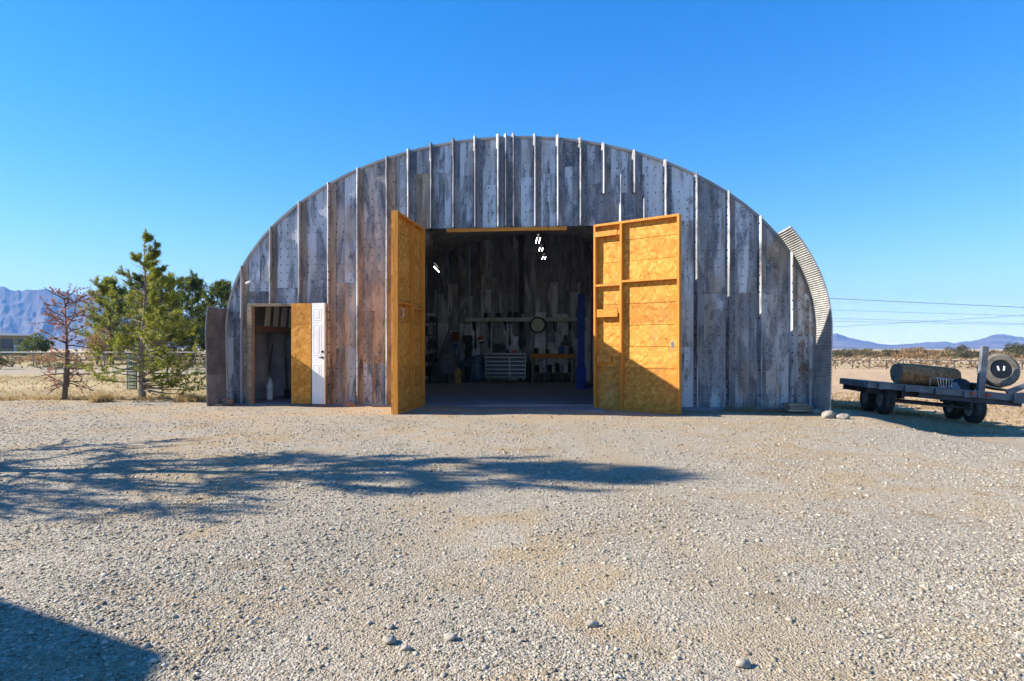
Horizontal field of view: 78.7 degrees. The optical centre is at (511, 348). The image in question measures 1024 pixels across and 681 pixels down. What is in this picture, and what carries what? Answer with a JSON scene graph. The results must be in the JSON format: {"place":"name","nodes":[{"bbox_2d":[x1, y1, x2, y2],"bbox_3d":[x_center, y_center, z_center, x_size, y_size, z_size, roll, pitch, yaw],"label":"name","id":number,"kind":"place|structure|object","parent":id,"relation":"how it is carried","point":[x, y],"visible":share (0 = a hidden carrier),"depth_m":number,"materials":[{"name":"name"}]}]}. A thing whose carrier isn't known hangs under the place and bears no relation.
{"place":"outdoors","nodes":[
{"label":"outdoors","id":0,"kind":"place"},
{"bbox_2d":[0,286,204,348],"bbox_3d":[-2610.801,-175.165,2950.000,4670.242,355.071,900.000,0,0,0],"label":"mountains","id":1,"kind":"structure","parent":0,"point":[20,311],"depth_m":3184.12,"materials":[{"name":"stone"}]},
{"bbox_2d":[0,349,1023,680],"bbox_3d":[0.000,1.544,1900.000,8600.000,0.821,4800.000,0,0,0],"label":"ground","id":2,"kind":"structure","parent":0,"point":[646,467],"depth_m":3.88,"materials":[{"name":"gravel"}]},
{"bbox_2d":[0,351,15,368],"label":"scrub bush","id":3,"kind":"object","parent":2,"relation":"on","point":[2,362],"visible":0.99,"depth_m":34.92,"materials":[{"name":"brown plant"}]},
{"bbox_2d":[0,355,32,366],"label":"scrub bush","id":4,"kind":"object","parent":2,"relation":"on","point":[19,360],"visible":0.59,"depth_m":38.69,"materials":[{"name":"beige plant"}]},
{"bbox_2d":[0,333,33,355],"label":"house","id":5,"kind":"structure","parent":2,"relation":"on","point":[9,342],"depth_m":98.39,"materials":[{"name":"beige"}]},
{"bbox_2d":[1,339,12,347],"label":"window","id":6,"kind":"structure","parent":5,"relation":"in","point":[5,343],"depth_m":98.14,"materials":[{"name":"grey"}]},
{"bbox_2d":[13,350,27,360],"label":"scrub bush","id":7,"kind":"object","parent":2,"relation":"on","point":[20,354],"visible":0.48,"depth_m":54.39,"materials":[{"name":"grey plant"}]},
{"bbox_2d":[16,331,55,357],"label":"green bush","id":8,"kind":"object","parent":2,"relation":"on","point":[42,345],"visible":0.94,"depth_m":74.72,"materials":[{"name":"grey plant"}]},
{"bbox_2d":[24,353,56,362],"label":"scrub bush","id":9,"kind":"object","parent":2,"relation":"on","point":[28,358],"visible":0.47,"depth_m":47.84,"materials":[{"name":"beige plant"}]},
{"bbox_2d":[21,361,95,369],"bbox_3d":[-24.925,0.962,34.363,3.432,0.615,1.766,0,0,-14],"label":"scrub bush","id":10,"kind":"object","parent":2,"relation":"on","point":[49,365],"visible":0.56,"depth_m":34.14,"materials":[{"name":"brown plant"}]},
{"bbox_2d":[23,353,94,365],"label":"scrub bush","id":11,"kind":"object","parent":2,"relation":"on","point":[61,358],"visible":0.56,"depth_m":41.79,"materials":[{"name":"beige plant"}]},
{"bbox_2d":[29,283,103,399],"bbox_3d":[-10.053,-0.164,14.117,1.419,2.719,1.299,0,0,-15],"label":"bare tree","id":12,"kind":"object","parent":2,"relation":"on","point":[66,372],"visible":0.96,"depth_m":14.07,"materials":[{"name":"red plant"}]},
{"bbox_2d":[81,326,110,364],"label":"dry bush","id":13,"kind":"object","parent":2,"relation":"on","point":[94,340],"visible":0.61,"depth_m":43.96,"materials":[{"name":"beige plant"}]},
{"bbox_2d":[1,352,204,366],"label":"rail fence","id":14,"kind":"object","parent":2,"relation":"on","point":[89,352],"visible":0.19,"depth_m":39.94,"materials":[{"name":"metal"}]},
{"bbox_2d":[2,355,203,359],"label":"rail fence","id":15,"kind":"object","parent":2,"relation":"on","point":[76,356],"visible":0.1,"depth_m":51.91,"materials":[{"name":"metal"}]},
{"bbox_2d":[73,274,151,363],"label":"pine tree","id":16,"kind":"object","parent":2,"relation":"on","point":[103,301],"visible":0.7,"depth_m":46.48,"materials":[{"name":"green plant"}]},
{"bbox_2d":[127,354,136,389],"bbox_3d":[-10.653,0.650,17.500,0.265,1.000,0.266,0,0,0],"label":"wire roll","id":17,"kind":"object","parent":2,"relation":"on","point":[131,385],"visible":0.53,"depth_m":17.50,"materials":[{"name":"metal"}]},
{"bbox_2d":[94,272,172,353],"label":"pine tree","id":18,"kind":"object","parent":2,"relation":"on","point":[137,277],"visible":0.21,"depth_m":49.43,"materials":[{"name":"green plant"}]},
{"bbox_2d":[64,228,205,399],"bbox_3d":[-8.106,-0.729,13.912,2.718,4.141,2.902,0,0,0],"label":"pine tree","id":19,"kind":"object","parent":2,"relation":"on","point":[149,264],"visible":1,"depth_m":14.09,"materials":[{"name":"green plant"}]},
{"bbox_2d":[118,271,205,354],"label":"pine tree","id":20,"kind":"object","parent":2,"relation":"on","point":[173,306],"visible":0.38,"depth_m":44.64,"materials":[{"name":"green plant"}]},
{"bbox_2d":[148,351,204,364],"bbox_3d":[-20.413,0.628,38.081,3.316,1.238,2.357,0,0,-33],"label":"scrub bush","id":21,"kind":"object","parent":2,"relation":"on","point":[198,355],"visible":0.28,"depth_m":38.09,"materials":[{"name":"grey plant"}]},
{"bbox_2d":[166,353,205,362],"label":"scrub bush","id":22,"kind":"object","parent":2,"relation":"on","point":[190,356],"visible":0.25,"depth_m":44.66,"materials":[{"name":"grey plant"}]},
{"bbox_2d":[166,269,212,361],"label":"pine tree","id":23,"kind":"object","parent":2,"relation":"on","point":[195,284],"visible":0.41,"depth_m":48.60,"materials":[{"name":"green plant"}]},
{"bbox_2d":[180,358,205,369],"bbox_3d":[-16.419,0.879,33.467,2.964,0.762,1.448,0,0,0],"label":"scrub bush","id":24,"kind":"object","parent":2,"relation":"on","point":[195,361],"visible":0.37,"depth_m":33.50,"materials":[{"name":"grey plant"}]},
{"bbox_2d":[184,279,232,350],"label":"pine tree","id":25,"kind":"object","parent":2,"relation":"on","point":[219,288],"visible":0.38,"depth_m":46.52,"materials":[{"name":"green plant"}]},
{"bbox_2d":[220,397,233,404],"bbox_3d":[-5.808,1.095,12.713,0.254,0.199,0.210,0,0,0],"label":"rock","id":26,"kind":"object","parent":2,"relation":"on","point":[227,401],"visible":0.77,"depth_m":12.66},
{"bbox_2d":[342,401,354,406],"bbox_3d":[-3.284,1.155,12.545,0.249,0.220,0.180,0,0,0],"label":"rock","id":27,"kind":"object","parent":2,"relation":"on","point":[348,404],"visible":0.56,"depth_m":12.49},
{"bbox_2d":[383,635,395,644],"bbox_3d":[-0.481,1.143,2.446,0.055,0.040,0.050,0,0,0],"label":"rock","id":28,"kind":"object","parent":2,"relation":"on","point":[389,639],"visible":1,"depth_m":2.44,"materials":[{"name":"stone"}]},
{"bbox_2d":[386,624,394,629],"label":"rock","id":29,"kind":"object","parent":2,"relation":"on","point":[389,626],"visible":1,"depth_m":2.56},
{"bbox_2d":[401,645,411,650],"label":"rock","id":30,"kind":"object","parent":2,"relation":"on","point":[406,648],"visible":1,"depth_m":2.38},
{"bbox_2d":[444,632,457,640],"bbox_3d":[-0.243,1.143,2.470,0.055,0.034,0.041,0,0,0],"label":"rock","id":31,"kind":"object","parent":2,"relation":"on","point":[450,636],"visible":1,"depth_m":2.46,"materials":[{"name":"stone"}]},
{"bbox_2d":[33,349,989,363],"bbox_3d":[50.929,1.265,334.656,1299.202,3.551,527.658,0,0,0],"label":"desert scrub","id":32,"kind":"object","parent":2,"relation":"on","point":[76,350],"visible":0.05,"depth_m":166.59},
{"bbox_2d":[0,374,1023,439],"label":"dry grass","id":33,"kind":"structure","parent":2,"relation":"on","point":[109,397],"depth_m":14.13,"materials":[{"name":"plant"}]},
{"bbox_2d":[422,406,603,411],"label":"concrete ramp","id":34,"kind":"structure","parent":2,"relation":"on","point":[568,408],"depth_m":11.97,"materials":[{"name":"concrete"}]},
{"bbox_2d":[7,353,1023,367],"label":"dry brush","id":35,"kind":"object","parent":2,"relation":"on","point":[913,362],"visible":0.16,"depth_m":86.49,"materials":[{"name":"beige plant"}]},
{"bbox_2d":[205,133,832,414],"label":"hangar","id":36,"kind":"structure","parent":2,"relation":"on","point":[696,289],"depth_m":12.46,"materials":[{"name":"weathered wood planks"},{"name":"galvanised steel"},{"name":"osb wood"}]},
{"bbox_2d":[312,303,325,403],"bbox_3d":[-3.897,0.101,12.527,0.285,2.028,0.106,0,0,16],"label":"entry door","id":37,"kind":"structure","parent":36,"relation":"in","point":[318,309],"depth_m":12.54,"materials":[{"name":"white paint"}]},
{"bbox_2d":[391,210,424,413],"bbox_3d":[-1.925,-0.630,11.728,0.130,3.560,1.685,0,0,8],"label":"barn door","id":38,"kind":"structure","parent":36,"relation":"in","point":[407,236],"depth_m":11.72,"materials":[{"name":"yellow wood"}]},
{"bbox_2d":[433,237,439,271],"bbox_3d":[-2.296,-2.854,19.000,0.060,0.913,1.300,0,0,0],"label":"strip light","id":39,"kind":"object","parent":36,"relation":"attached to","point":[434,262],"visible":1,"depth_m":18.72,"materials":[{"name":"white plastic"}]},
{"bbox_2d":[451,331,459,349],"bbox_3d":[-2.009,-0.282,22.230,0.315,0.697,0.041,0,0,6],"label":"framed poster","id":40,"kind":"object","parent":36,"relation":"attached to","point":[455,335],"visible":0.73,"depth_m":22.21,"materials":[{"name":"paper"}]},
{"bbox_2d":[463,335,472,357],"bbox_3d":[-1.556,0.043,22.046,0.312,1.013,0.300,0,0,6],"label":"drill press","id":41,"kind":"object","parent":36,"relation":"in","point":[467,340],"visible":0.95,"depth_m":21.91,"materials":[{"name":"black metal"}]},
{"bbox_2d":[477,336,484,343],"bbox_3d":[-1.095,-0.299,22.120,0.261,0.264,0.024,0,0,6],"label":"round sign","id":42,"kind":"object","parent":36,"relation":"attached to","point":[481,339],"visible":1,"depth_m":22.11,"materials":[{"name":"multicoloured plastic"}]},
{"bbox_2d":[494,335,505,342],"bbox_3d":[-0.425,-0.325,22.159,0.433,0.283,0.040,0,0,5],"label":"wall panel sheet","id":43,"kind":"object","parent":36,"relation":"attached to","point":[499,338],"depth_m":22.14,"materials":[{"name":"grey paint"}]},
{"bbox_2d":[465,317,576,330],"bbox_3d":[0.321,-0.855,21.961,3.910,0.446,0.390,0,0,6],"label":"wall shelf","id":44,"kind":"object","parent":36,"relation":"attached to","point":[521,320],"depth_m":21.84,"materials":[{"name":"brown wood"}]},
{"bbox_2d":[474,322,476,348],"bbox_3d":[-1.302,-0.477,22.254,0.087,0.953,0.061,0,0,6],"label":"hand tool","id":45,"kind":"object","parent":44,"relation":"hanging from","point":[475,344],"visible":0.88,"depth_m":22.22,"materials":[{"name":"black metal"}]},
{"bbox_2d":[488,329,490,348],"bbox_3d":[-0.805,-0.477,22.206,0.087,0.953,0.061,0,0,6],"label":"hand tool","id":46,"kind":"object","parent":44,"relation":"hanging from","point":[489,344],"visible":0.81,"depth_m":22.17,"materials":[{"name":"black metal"}]},
{"bbox_2d":[509,324,510,345],"bbox_3d":[-0.075,-0.510,22.135,0.087,0.820,0.061,0,0,6],"label":"hand tool","id":47,"kind":"object","parent":44,"relation":"hanging from","point":[509,336],"visible":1,"depth_m":22.11,"materials":[{"name":"black metal"}]},
{"bbox_2d":[549,326,554,342],"bbox_3d":[1.417,-0.526,21.992,0.200,0.653,0.061,0,0,6],"label":"hand tool","id":48,"kind":"object","parent":44,"relation":"hanging from","point":[552,339],"visible":1,"depth_m":21.96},
{"bbox_2d":[523,323,525,345],"bbox_3d":[0.439,-0.493,22.086,0.087,0.820,0.061,0,0,6],"label":"hand tool","id":49,"kind":"object","parent":36,"relation":"hanging from","point":[524,342],"visible":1,"depth_m":22.05,"materials":[{"name":"black plastic"}]},
{"bbox_2d":[530,317,545,332],"bbox_3d":[0.891,-0.818,21.582,0.570,0.570,0.075,0,0,5],"label":"wall clock","id":50,"kind":"object","parent":36,"relation":"attached to","point":[537,324],"depth_m":21.58,"materials":[{"name":"beige plastic"}]},
{"bbox_2d":[560,334,570,345],"bbox_3d":[1.881,-0.310,21.947,0.400,0.420,0.061,0,0,6],"label":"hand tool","id":51,"kind":"object","parent":36,"relation":"hanging from","point":[565,342],"visible":1,"depth_m":21.92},
{"bbox_2d":[593,213,681,414],"bbox_3d":[2.306,-0.615,11.672,1.737,3.590,0.169,0,0,36],"label":"barn door","id":52,"kind":"structure","parent":36,"relation":"in","point":[637,263],"depth_m":11.69,"materials":[{"name":"wood"}]},
{"bbox_2d":[586,620,598,627],"bbox_3d":[0.333,1.143,2.590,0.056,0.036,0.038,0,0,0],"label":"rock","id":53,"kind":"object","parent":2,"relation":"on","point":[592,623],"visible":1,"depth_m":2.58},
{"bbox_2d":[736,658,750,667],"bbox_3d":[0.840,1.144,2.266,0.057,0.037,0.045,0,0,0],"label":"rock","id":54,"kind":"object","parent":2,"relation":"on","point":[743,663],"visible":1,"depth_m":2.25,"materials":[{"name":"stone"}]},
{"bbox_2d":[784,408,812,411],"bbox_3d":[5.332,1.145,11.620,0.460,0.046,0.200,0,0,-3],"label":"board","id":55,"kind":"object","parent":2,"relation":"on","point":[798,410],"visible":0.82,"depth_m":11.52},
{"bbox_2d":[786,405,813,408],"bbox_3d":[5.362,1.093,11.640,0.440,0.046,0.200,0,0,2],"label":"board","id":56,"kind":"object","parent":55,"relation":"on","point":[801,407],"visible":0.98,"depth_m":11.54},
{"bbox_2d":[783,403,806,405],"bbox_3d":[5.292,1.042,11.660,0.360,0.046,0.200,0,0,-5],"label":"board","id":57,"kind":"object","parent":56,"relation":"on","point":[795,404],"visible":1,"depth_m":11.56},
{"bbox_2d":[813,409,822,414],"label":"rock","id":58,"kind":"object","parent":2,"relation":"on","point":[817,411],"visible":0.73,"depth_m":11.34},
{"bbox_2d":[821,410,837,417],"bbox_3d":[5.528,1.161,10.848,0.292,0.174,0.221,0,0,0],"label":"rock","id":59,"kind":"object","parent":2,"relation":"on","point":[828,414],"visible":0.77,"depth_m":10.77,"materials":[{"name":"stone"}]},
{"bbox_2d":[836,413,849,418],"bbox_3d":[5.674,1.171,10.696,0.218,0.138,0.160,0,0,0],"label":"rock","id":60,"kind":"object","parent":2,"relation":"on","point":[843,416],"visible":0.88,"depth_m":10.66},
{"bbox_2d":[832,348,863,356],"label":"scrub bush","id":61,"kind":"object","parent":2,"relation":"on","point":[844,353],"visible":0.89,"depth_m":126.78,"materials":[{"name":"plant"}]},
{"bbox_2d":[856,350,883,356],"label":"scrub bush","id":62,"kind":"object","parent":2,"relation":"on","point":[881,353],"visible":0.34,"depth_m":137.86,"materials":[{"name":"beige plant"}]},
{"bbox_2d":[848,348,893,356],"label":"scrub bush","id":63,"kind":"object","parent":2,"relation":"on","point":[861,351],"visible":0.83,"depth_m":134.10,"materials":[{"name":"plant"}]},
{"bbox_2d":[882,348,902,356],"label":"scrub bush","id":64,"kind":"object","parent":2,"relation":"on","point":[890,353],"visible":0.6,"depth_m":133.16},
{"bbox_2d":[900,346,928,357],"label":"round bush","id":65,"kind":"object","parent":2,"relation":"on","point":[916,349],"visible":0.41,"depth_m":119.79,"materials":[{"name":"beige plant"}]},
{"bbox_2d":[891,350,953,358],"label":"scrub bush","id":66,"kind":"object","parent":2,"relation":"on","point":[919,353],"visible":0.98,"depth_m":111.48,"materials":[{"name":"beige plant"}]},
{"bbox_2d":[832,359,1023,368],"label":"fence","id":67,"kind":"object","parent":2,"relation":"on","point":[920,361],"visible":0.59,"depth_m":54.95,"materials":[{"name":"metal"}]},
{"bbox_2d":[839,346,1023,422],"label":"trailer","id":68,"kind":"object","parent":2,"relation":"on","point":[881,397],"visible":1,"depth_m":12.62,"materials":[{"name":"grey metal"}]},
{"bbox_2d":[890,363,960,386],"bbox_3d":[8.650,0.568,13.054,1.297,0.524,0.487,0,0,0],"label":"tank","id":69,"kind":"object","parent":68,"relation":"on","point":[911,374],"visible":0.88,"depth_m":12.90,"materials":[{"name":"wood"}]},
{"bbox_2d":[929,377,953,387],"bbox_3d":[8.735,0.689,12.695,0.334,0.220,0.252,0,0,8],"label":"wire rack","id":70,"kind":"object","parent":68,"relation":"on","point":[937,378],"visible":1,"depth_m":12.58,"materials":[{"name":"metal"}]},
{"bbox_2d":[947,382,959,388],"bbox_3d":[8.956,0.746,12.620,0.230,0.151,0.206,0,0,0],"label":"cloth heap","id":71,"kind":"object","parent":68,"relation":"on","point":[955,385],"visible":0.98,"depth_m":12.57,"materials":[{"name":"blue fabric"}]},
{"bbox_2d":[945,378,973,389],"bbox_3d":[9.121,0.726,12.698,0.459,0.245,0.428,0,0,-25],"label":"cloth heap","id":72,"kind":"object","parent":68,"relation":"on","point":[964,384],"visible":0.86,"depth_m":12.58,"materials":[{"name":"blue fabric"}]},
{"bbox_2d":[977,353,1020,387],"bbox_3d":[9.849,0.443,12.640,0.688,0.712,0.374,0,0,13],"label":"spare wheel","id":73,"kind":"object","parent":68,"relation":"on","point":[1004,370],"visible":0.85,"depth_m":12.52,"materials":[{"name":"rubber"}]},
{"bbox_2d":[944,344,970,351],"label":"tree","id":74,"kind":"object","parent":2,"relation":"on","point":[961,348],"visible":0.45,"depth_m":149.87,"materials":[{"name":"green plant"}]},
{"bbox_2d":[948,349,990,357],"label":"scrub bush","id":75,"kind":"object","parent":2,"relation":"on","point":[973,353],"visible":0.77,"depth_m":115.94,"materials":[{"name":"plant"}]},
{"bbox_2d":[977,349,1022,357],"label":"scrub bush","id":76,"kind":"object","parent":2,"relation":"on","point":[1009,354],"visible":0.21,"depth_m":115.50,"materials":[{"name":"beige plant"}]},
{"bbox_2d":[1002,342,1019,351],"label":"tree","id":77,"kind":"object","parent":2,"relation":"on","point":[1010,347],"visible":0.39,"depth_m":139.10,"materials":[{"name":"green plant"}]},
{"bbox_2d":[1001,350,1020,357],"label":"scrub bush","id":78,"kind":"object","parent":2,"relation":"on","point":[1010,352],"visible":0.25,"depth_m":128.32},
{"bbox_2d":[1007,348,1023,353],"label":"scrub bush","id":79,"kind":"object","parent":2,"relation":"on","point":[1019,351],"visible":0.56,"depth_m":129.12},
{"bbox_2d":[1009,344,1023,356],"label":"tree","id":80,"kind":"object","parent":2,"relation":"on","point":[1018,347],"visible":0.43,"depth_m":134.53,"materials":[{"name":"green plant"}]},
{"bbox_2d":[0,0,1023,344],"label":"sky","id":81,"kind":"structure","parent":0,"point":[887,134],"materials":[{"name":"blue"}]},
{"bbox_2d":[221,380,814,412],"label":"concrete floor","id":82,"kind":"structure","parent":0,"point":[497,393],"depth_m":14.83,"materials":[{"name":"concrete"}]},
{"bbox_2d":[266,377,272,399],"bbox_3d":[-5.383,0.889,13.900,0.176,0.498,0.146,0,0,0],"label":"bottle","id":83,"kind":"object","parent":82,"relation":"on","point":[269,390],"visible":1,"depth_m":13.84,"materials":[{"name":"white plastic"}]},
{"bbox_2d":[269,344,272,370],"bbox_3d":[-5.602,0.519,14.364,0.132,1.242,0.297,0,0,38],"label":"shovel","id":84,"kind":"object","parent":82,"relation":"on","point":[270,356],"visible":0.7,"depth_m":14.44,"materials":[{"name":"wood"}]},
{"bbox_2d":[284,357,290,397],"bbox_3d":[-5.205,0.668,14.363,0.127,0.944,0.309,0,0,-41],"label":"shovel","id":85,"kind":"object","parent":82,"relation":"on","point":[287,392],"visible":0.97,"depth_m":14.28,"materials":[{"name":"black metal"}]},
{"bbox_2d":[425,317,436,375],"bbox_3d":[-2.963,0.050,21.162,0.756,2.180,0.470,0,0,5],"label":"shelving unit","id":86,"kind":"object","parent":82,"relation":"on","point":[433,335],"visible":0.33,"depth_m":20.98,"materials":[{"name":"metal"}]},
{"bbox_2d":[429,339,435,347],"bbox_3d":[-2.688,-0.165,21.121,0.174,0.302,0.310,0,0,6],"label":"storage bin","id":87,"kind":"object","parent":86,"relation":"on","point":[430,343],"visible":0.92,"depth_m":20.98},
{"bbox_2d":[429,326,435,334],"bbox_3d":[-2.688,-0.615,21.121,0.170,0.302,0.310,0,0,6],"label":"storage bin","id":88,"kind":"object","parent":86,"relation":"on","point":[430,330],"visible":0.94,"depth_m":20.98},
{"bbox_2d":[429,353,435,360],"bbox_3d":[-2.688,0.295,21.120,0.183,0.282,0.310,0,0,5],"label":"storage bin","id":89,"kind":"object","parent":86,"relation":"on","point":[430,356],"visible":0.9,"depth_m":20.98,"materials":[{"name":"black plastic"}]},
{"bbox_2d":[430,371,447,382],"bbox_3d":[-2.414,0.939,20.622,0.550,0.383,0.300,0,0,5],"label":"toolbox","id":90,"kind":"object","parent":82,"relation":"on","point":[438,377],"visible":1,"depth_m":20.48,"materials":[{"name":"metal"}]},
{"bbox_2d":[435,329,458,381],"bbox_3d":[-2.235,0.221,21.301,1.095,1.819,0.961,0,0,6],"label":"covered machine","id":91,"kind":"object","parent":82,"relation":"on","point":[447,362],"visible":0.83,"depth_m":21.07,"materials":[{"name":"fabric"}]},
{"bbox_2d":[454,368,461,382],"bbox_3d":[-1.776,0.899,20.661,0.230,0.477,0.300,0,0,5],"label":"fuel can","id":92,"kind":"object","parent":82,"relation":"on","point":[458,375],"visible":0.98,"depth_m":20.55,"materials":[{"name":"yellow plastic"}]},
{"bbox_2d":[464,366,470,381],"bbox_3d":[-1.467,0.863,21.284,0.416,0.550,0.410,0,0,5],"label":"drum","id":93,"kind":"object","parent":82,"relation":"on","point":[467,372],"visible":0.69,"depth_m":21.09,"materials":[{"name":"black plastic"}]},
{"bbox_2d":[459,354,485,381],"bbox_3d":[-1.423,0.658,21.474,1.101,0.944,0.872,0,0,5],"label":"covered quad","id":94,"kind":"object","parent":82,"relation":"on","point":[476,363],"visible":0.77,"depth_m":21.16,"materials":[{"name":"fabric"}]},
{"bbox_2d":[485,353,526,381],"bbox_3d":[-0.196,0.648,21.528,1.409,0.975,0.571,0,0,6],"label":"tool chest","id":95,"kind":"object","parent":82,"relation":"on","point":[505,365],"visible":1,"depth_m":21.25,"materials":[{"name":"metal"}]},
{"bbox_2d":[493,344,505,351],"bbox_3d":[-0.432,-0.016,21.612,0.420,0.259,0.250,0,0,6],"label":"black case","id":96,"kind":"object","parent":95,"relation":"on","point":[499,347],"visible":0.92,"depth_m":21.49,"materials":[{"name":"plastic"}]},
{"bbox_2d":[535,373,542,381],"bbox_3d":[0.937,0.990,21.455,0.260,0.280,0.360,0,0,5],"label":"storage box","id":97,"kind":"object","parent":82,"relation":"on","point":[539,377],"visible":1,"depth_m":21.28,"materials":[{"name":"black plastic"}]},
{"bbox_2d":[544,373,551,381],"bbox_3d":[1.244,0.990,21.425,0.260,0.280,0.360,0,0,6],"label":"storage box","id":98,"kind":"object","parent":82,"relation":"on","point":[548,377],"visible":0.76,"depth_m":21.25,"materials":[{"name":"black plastic"}]},
{"bbox_2d":[531,354,573,381],"bbox_3d":[1.395,0.655,21.431,1.457,0.951,0.680,0,0,5],"label":"workbench","id":99,"kind":"object","parent":82,"relation":"on","point":[534,356],"visible":0.98,"depth_m":21.11,"materials":[{"name":"wood"}]},
{"bbox_2d":[550,346,554,353],"bbox_3d":[1.390,0.052,21.311,0.160,0.250,0.160,0,0,6],"label":"bottle","id":100,"kind":"object","parent":99,"relation":"on","point":[552,350],"visible":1,"depth_m":21.26,"materials":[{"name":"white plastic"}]},
{"bbox_2d":[555,363,558,372],"bbox_3d":[1.546,0.655,21.248,0.132,0.322,0.132,0,0,5],"label":"can","id":101,"kind":"object","parent":99,"relation":"on","point":[556,367],"visible":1,"depth_m":21.19,"materials":[{"name":"black plastic"}]},
{"bbox_2d":[559,346,563,353],"bbox_3d":[1.679,0.047,21.283,0.180,0.260,0.180,0,0,5],"label":"can","id":102,"kind":"object","parent":99,"relation":"on","point":[561,349],"visible":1,"depth_m":21.20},
{"bbox_2d":[564,346,568,353],"bbox_3d":[1.856,0.042,21.266,0.200,0.270,0.200,0,0,5],"label":"can","id":103,"kind":"object","parent":99,"relation":"on","point":[566,349],"visible":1,"depth_m":21.18,"materials":[{"name":"grey paint"}]},
{"bbox_2d":[574,294,592,388],"bbox_3d":[2.302,-0.196,17.590,1.233,2.668,0.536,0,0,27],"label":"lift post","id":104,"kind":"object","parent":82,"relation":"on","point":[582,383],"visible":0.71,"depth_m":17.60,"materials":[{"name":"metal"}]},
{"bbox_2d":[832,333,1023,348],"bbox_3d":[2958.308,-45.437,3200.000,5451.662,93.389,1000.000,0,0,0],"label":"mountains","id":105,"kind":"structure","parent":0,"point":[998,341],"depth_m":3414.08,"materials":[{"name":"stone"}]},
{"bbox_2d":[833,318,1023,323],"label":"power cable","id":106,"kind":"object","parent":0,"point":[939,321],"visible":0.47,"depth_m":70.59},
{"bbox_2d":[844,310,1017,315],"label":"power cable","id":107,"kind":"object","parent":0,"point":[940,313],"visible":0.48,"depth_m":70.59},
{"bbox_2d":[839,315,1023,326],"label":"power cable","id":108,"kind":"object","parent":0,"point":[927,321],"visible":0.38,"depth_m":70.59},
{"bbox_2d":[841,321,1022,324],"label":"power cable","id":109,"kind":"object","parent":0,"point":[949,323],"visible":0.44,"depth_m":70.59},
{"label":"utility pole","id":110,"kind":"object","parent":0,"visible":0},
{"bbox_2d":[830,298,1023,307],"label":"power cable","id":111,"kind":"object","parent":110,"relation":"attached to","point":[922,302],"visible":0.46,"depth_m":69.98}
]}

